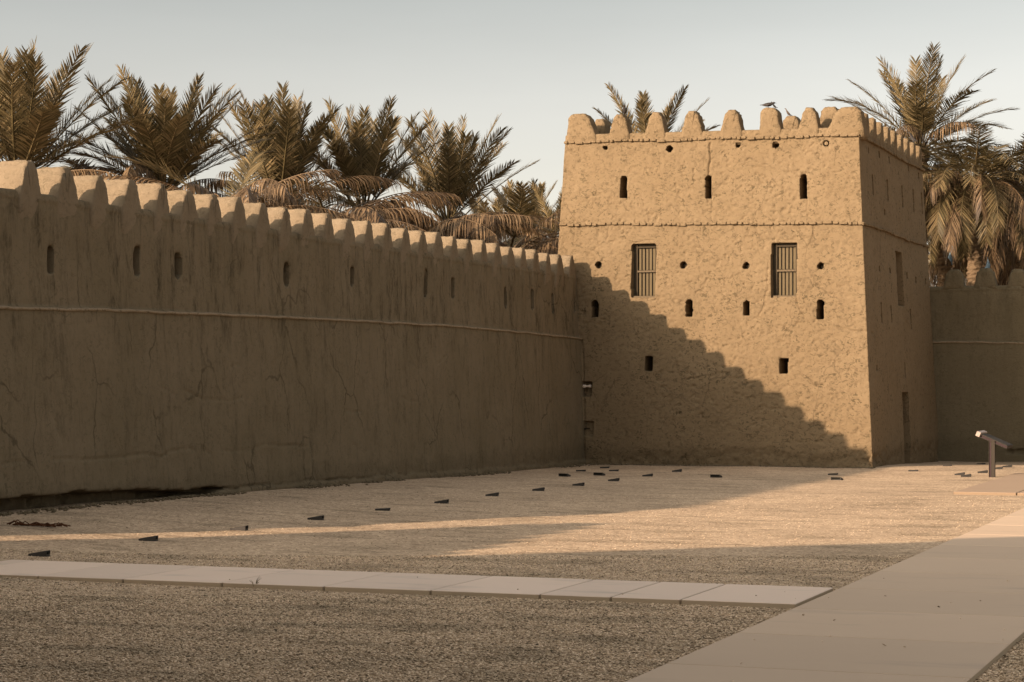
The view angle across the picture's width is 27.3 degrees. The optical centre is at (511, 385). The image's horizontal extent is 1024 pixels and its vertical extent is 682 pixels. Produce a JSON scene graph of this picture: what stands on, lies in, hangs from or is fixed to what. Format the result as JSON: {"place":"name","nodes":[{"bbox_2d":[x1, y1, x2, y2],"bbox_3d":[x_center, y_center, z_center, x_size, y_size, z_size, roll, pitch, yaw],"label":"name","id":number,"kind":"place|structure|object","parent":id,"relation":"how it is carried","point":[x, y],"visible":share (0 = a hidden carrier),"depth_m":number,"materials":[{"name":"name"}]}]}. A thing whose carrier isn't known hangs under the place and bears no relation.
{"place":"outdoors","nodes":[
{"label":"outdoors","id":0,"kind":"place"},
{"bbox_2d":[0,560,832,608],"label":"path","id":1,"kind":"structure","parent":0,"point":[712,594],"depth_m":21.83,"materials":[{"name":"concrete"}]},
{"bbox_2d":[0,461,1023,681],"bbox_3d":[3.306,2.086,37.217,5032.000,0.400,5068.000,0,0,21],"label":"ground","id":2,"kind":"structure","parent":0,"point":[788,486],"depth_m":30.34,"materials":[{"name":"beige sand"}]},
{"bbox_2d":[7,520,70,526],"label":"twig litter","id":3,"kind":"object","parent":2,"relation":"on","point":[47,524],"visible":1,"depth_m":29.14,"materials":[{"name":"brown wood"}]},
{"bbox_2d":[28,550,49,556],"bbox_3d":[-5.670,2.016,25.338,0.238,0.072,0.110,0,0,11],"label":"ground spotlight","id":4,"kind":"object","parent":2,"relation":"on","point":[43,553],"visible":1,"depth_m":25.28,"materials":[{"name":"black metal"}]},
{"bbox_2d":[0,36,152,179],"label":"palm tree","id":5,"kind":"object","parent":2,"relation":"on","point":[28,120],"visible":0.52,"depth_m":50.97,"materials":[{"name":"green plant"}]},
{"bbox_2d":[55,154,173,184],"bbox_3d":[-10.928,-2.152,55.836,5.420,8.705,6.170,0,0,21],"label":"palm tree","id":6,"kind":"object","parent":2,"relation":"on","point":[71,162],"visible":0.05,"depth_m":53.90,"materials":[{"name":"green plant"}]},
{"bbox_2d":[139,535,157,540],"bbox_3d":[-4.785,2.014,27.802,0.238,0.072,0.110,0,0,6],"label":"ground spotlight","id":7,"kind":"object","parent":2,"relation":"on","point":[152,538],"visible":1,"depth_m":27.75,"materials":[{"name":"black metal"}]},
{"bbox_2d":[55,64,284,196],"bbox_3d":[-8.941,-2.941,53.999,5.964,10.281,6.179,0,0,21],"label":"palm tree","id":8,"kind":"object","parent":2,"relation":"on","point":[162,136],"visible":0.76,"depth_m":53.12,"materials":[{"name":"green plant"}]},
{"bbox_2d":[101,151,364,220],"bbox_3d":[-6.628,-1.814,50.082,7.213,8.027,7.162,0,0,21],"label":"palm tree","id":9,"kind":"object","parent":2,"relation":"on","point":[280,190],"visible":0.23,"depth_m":49.40,"materials":[{"name":"green plant"}]},
{"bbox_2d":[230,525,247,530],"bbox_3d":[-3.853,2.016,29.851,0.238,0.072,0.110,0,0,15],"label":"ground spotlight","id":10,"kind":"object","parent":2,"relation":"on","point":[242,528],"visible":1,"depth_m":29.79,"materials":[{"name":"black metal"}]},
{"bbox_2d":[0,160,585,510],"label":"fort wall","id":11,"kind":"structure","parent":2,"relation":"on","point":[158,340],"depth_m":38.92,"materials":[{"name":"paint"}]},
{"bbox_2d":[203,81,401,218],"bbox_3d":[-6.336,-3.187,59.908,6.076,10.775,6.574,0,0,21],"label":"palm tree","id":12,"kind":"object","parent":2,"relation":"on","point":[291,156],"visible":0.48,"depth_m":59.19,"materials":[{"name":"green plant"}]},
{"bbox_2d":[307,515,323,519],"bbox_3d":[-3.003,2.027,32.336,0.238,0.072,0.110,0,0,11],"label":"ground spotlight","id":13,"kind":"object","parent":2,"relation":"on","point":[321,517],"visible":1,"depth_m":32.28,"materials":[{"name":"black metal"}]},
{"bbox_2d":[215,171,461,231],"bbox_3d":[-5.045,-1.601,55.083,7.619,7.601,8.124,0,0,21],"label":"palm tree","id":14,"kind":"object","parent":2,"relation":"on","point":[368,212],"visible":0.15,"depth_m":54.28,"materials":[{"name":"brown plant"}]},
{"bbox_2d":[299,95,454,230],"bbox_3d":[-4.398,-3.183,61.902,5.609,10.765,5.875,0,0,-32],"label":"palm tree","id":15,"kind":"object","parent":2,"relation":"on","point":[365,153],"visible":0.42,"depth_m":61.24,"materials":[{"name":"green plant"}]},
{"bbox_2d":[375,508,390,510],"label":"ground spotlight","id":16,"kind":"object","parent":2,"relation":"on","point":[382,509],"visible":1,"depth_m":34.51,"materials":[{"name":"black metal"}]},
{"bbox_2d":[332,107,539,246],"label":"palm tree","id":17,"kind":"object","parent":2,"relation":"on","point":[452,173],"visible":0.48,"depth_m":65.17,"materials":[{"name":"green plant"}]},
{"bbox_2d":[314,191,558,245],"bbox_3d":[-2.296,-1.655,60.053,7.750,7.711,8.610,0,0,21],"label":"palm tree","id":18,"kind":"object","parent":2,"relation":"on","point":[463,226],"visible":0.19,"depth_m":58.46,"materials":[{"name":"brown plant"}]},
{"bbox_2d":[0,463,874,515],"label":"mud crumbs","id":19,"kind":"object","parent":2,"relation":"on","point":[66,508],"visible":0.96,"depth_m":40.22,"materials":[{"name":"soil"}]},
{"bbox_2d":[434,499,448,503],"bbox_3d":[-1.229,2.030,36.913,0.238,0.072,0.110,0,0,15],"label":"ground spotlight","id":20,"kind":"object","parent":2,"relation":"on","point":[445,501],"visible":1,"depth_m":36.86,"materials":[{"name":"black metal"}]},
{"bbox_2d":[435,185,526,242],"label":"palm tree","id":21,"kind":"object","parent":2,"relation":"on","point":[482,204],"visible":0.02,"depth_m":89.22,"materials":[{"name":"green plant"}]},
{"bbox_2d":[485,492,498,495],"bbox_3d":[-0.370,2.034,39.390,0.238,0.072,0.110,0,0,10],"label":"ground spotlight","id":22,"kind":"object","parent":2,"relation":"on","point":[494,494],"visible":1,"depth_m":39.33,"materials":[{"name":"black metal"}]},
{"bbox_2d":[456,182,560,253],"bbox_3d":[0.088,-1.728,61.919,7.305,7.855,8.517,0,0,21],"label":"palm tree","id":23,"kind":"object","parent":2,"relation":"on","point":[543,245],"visible":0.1,"depth_m":60.32,"materials":[{"name":"green plant"}]},
{"bbox_2d":[471,178,557,243],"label":"palm tree","id":24,"kind":"object","parent":2,"relation":"on","point":[507,189],"visible":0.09,"depth_m":83.34,"materials":[{"name":"green plant"}]},
{"bbox_2d":[509,180,562,248],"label":"palm tree","id":25,"kind":"object","parent":2,"relation":"on","point":[545,210],"visible":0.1,"depth_m":79.47,"materials":[{"name":"green plant"}]},
{"bbox_2d":[532,487,544,490],"bbox_3d":[0.521,2.040,41.477,0.238,0.072,0.110,0,0,6],"label":"ground spotlight","id":26,"kind":"object","parent":2,"relation":"on","point":[540,489],"visible":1,"depth_m":41.42,"materials":[{"name":"black metal"}]},
{"bbox_2d":[558,473,570,476],"bbox_3d":[1.192,2.038,47.948,0.240,0.072,0.148,0,0,31],"label":"ground spotlight","id":27,"kind":"object","parent":2,"relation":"on","point":[563,475],"visible":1,"depth_m":47.89,"materials":[{"name":"black metal"}]},
{"bbox_2d":[572,482,584,485],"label":"ground spotlight","id":28,"kind":"object","parent":2,"relation":"on","point":[580,484],"visible":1,"depth_m":43.65,"materials":[{"name":"black metal"}]},
{"bbox_2d":[593,472,604,475],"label":"ground spotlight","id":29,"kind":"object","parent":2,"relation":"on","point":[598,474],"visible":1,"depth_m":48.89,"materials":[{"name":"black metal"}]},
{"bbox_2d":[591,83,719,132],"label":"palm tree","id":30,"kind":"object","parent":2,"relation":"on","point":[642,110],"visible":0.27,"depth_m":69.18,"materials":[{"name":"green plant"}]},
{"bbox_2d":[710,474,721,477],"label":"ground spotlight","id":31,"kind":"object","parent":2,"relation":"on","point":[715,476],"visible":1,"depth_m":48.13,"materials":[{"name":"black metal"}]},
{"bbox_2d":[558,107,938,467],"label":"corner tower","id":32,"kind":"structure","parent":2,"relation":"on","point":[761,296],"depth_m":55.43,"materials":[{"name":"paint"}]},
{"bbox_2d":[622,105,626,114],"bbox_3d":[3.019,-7.365,56.641,0.135,0.303,0.306,0,0,6],"label":"bird","id":33,"kind":"object","parent":32,"relation":"on","point":[624,111],"visible":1,"depth_m":56.60},
{"bbox_2d":[633,244,656,297],"bbox_3d":[3.551,-3.032,56.167,0.689,1.450,0.215,0,0,21],"label":"window","id":34,"kind":"structure","parent":32,"relation":"in","point":[637,252],"depth_m":56.22,"materials":[{"name":"brown wood"}]},
{"bbox_2d":[762,102,774,106],"bbox_3d":[6.705,-7.324,55.251,0.436,0.177,0.143,0,0,9],"label":"bird","id":35,"kind":"object","parent":32,"relation":"on","point":[768,104],"visible":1,"depth_m":55.21},
{"bbox_2d":[773,243,797,297],"bbox_3d":[7.101,-2.982,54.829,0.691,1.439,0.215,0,0,21],"label":"window","id":36,"kind":"structure","parent":32,"relation":"in","point":[781,255],"depth_m":54.88,"materials":[{"name":"brown wood"}]},
{"bbox_2d":[831,477,842,479],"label":"ground spotlight","id":37,"kind":"object","parent":2,"relation":"on","point":[836,478],"visible":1,"depth_m":46.62,"materials":[{"name":"black metal"}]},
{"bbox_2d":[824,42,1023,263],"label":"palm tree","id":38,"kind":"object","parent":2,"relation":"on","point":[917,111],"visible":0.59,"depth_m":73.22,"materials":[{"name":"green plant"}]},
{"bbox_2d":[929,259,967,286],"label":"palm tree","id":39,"kind":"object","parent":2,"relation":"on","point":[930,282],"visible":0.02,"depth_m":90.63,"materials":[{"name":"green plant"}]},
{"bbox_2d":[914,124,1023,285],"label":"palm tree","id":40,"kind":"object","parent":2,"relation":"on","point":[982,216],"visible":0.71,"depth_m":70.20,"materials":[{"name":"green plant"}]},
{"bbox_2d":[927,208,1014,286],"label":"palm tree","id":41,"kind":"object","parent":2,"relation":"on","point":[942,268],"visible":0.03,"depth_m":79.76,"materials":[{"name":"brown plant"}]},
{"bbox_2d":[929,230,1015,284],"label":"palm tree","id":42,"kind":"object","parent":2,"relation":"on","point":[1001,280],"visible":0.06,"depth_m":82.22,"materials":[{"name":"brown plant"}]},
{"bbox_2d":[930,268,1023,461],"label":"fort wall","id":43,"kind":"structure","parent":2,"relation":"on","point":[978,339],"depth_m":62.92,"materials":[{"name":"paint"}]},
{"bbox_2d":[930,132,1023,269],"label":"palm tree","id":44,"kind":"object","parent":2,"relation":"on","point":[1019,264],"visible":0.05,"depth_m":76.57,"materials":[{"name":"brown plant"}]},
{"bbox_2d":[975,430,1012,476],"bbox_3d":[11.126,1.595,48.693,0.726,1.089,1.040,0,0,21],"label":"information lectern","id":45,"kind":"object","parent":2,"relation":"on","point":[991,439],"visible":0.9,"depth_m":48.26,"materials":[{"name":"grey metal"}]},
{"bbox_2d":[0,0,1023,285],"label":"sky","id":46,"kind":"structure","parent":0,"point":[538,64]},
{"bbox_2d":[626,508,1023,681],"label":"path","id":47,"kind":"structure","parent":0,"point":[964,574],"depth_m":17.83,"materials":[{"name":"concrete"}]},
{"bbox_2d":[954,473,1023,495],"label":"path","id":48,"kind":"structure","parent":0,"point":[1012,484],"depth_m":42.31,"materials":[{"name":"concrete"}]}
]}

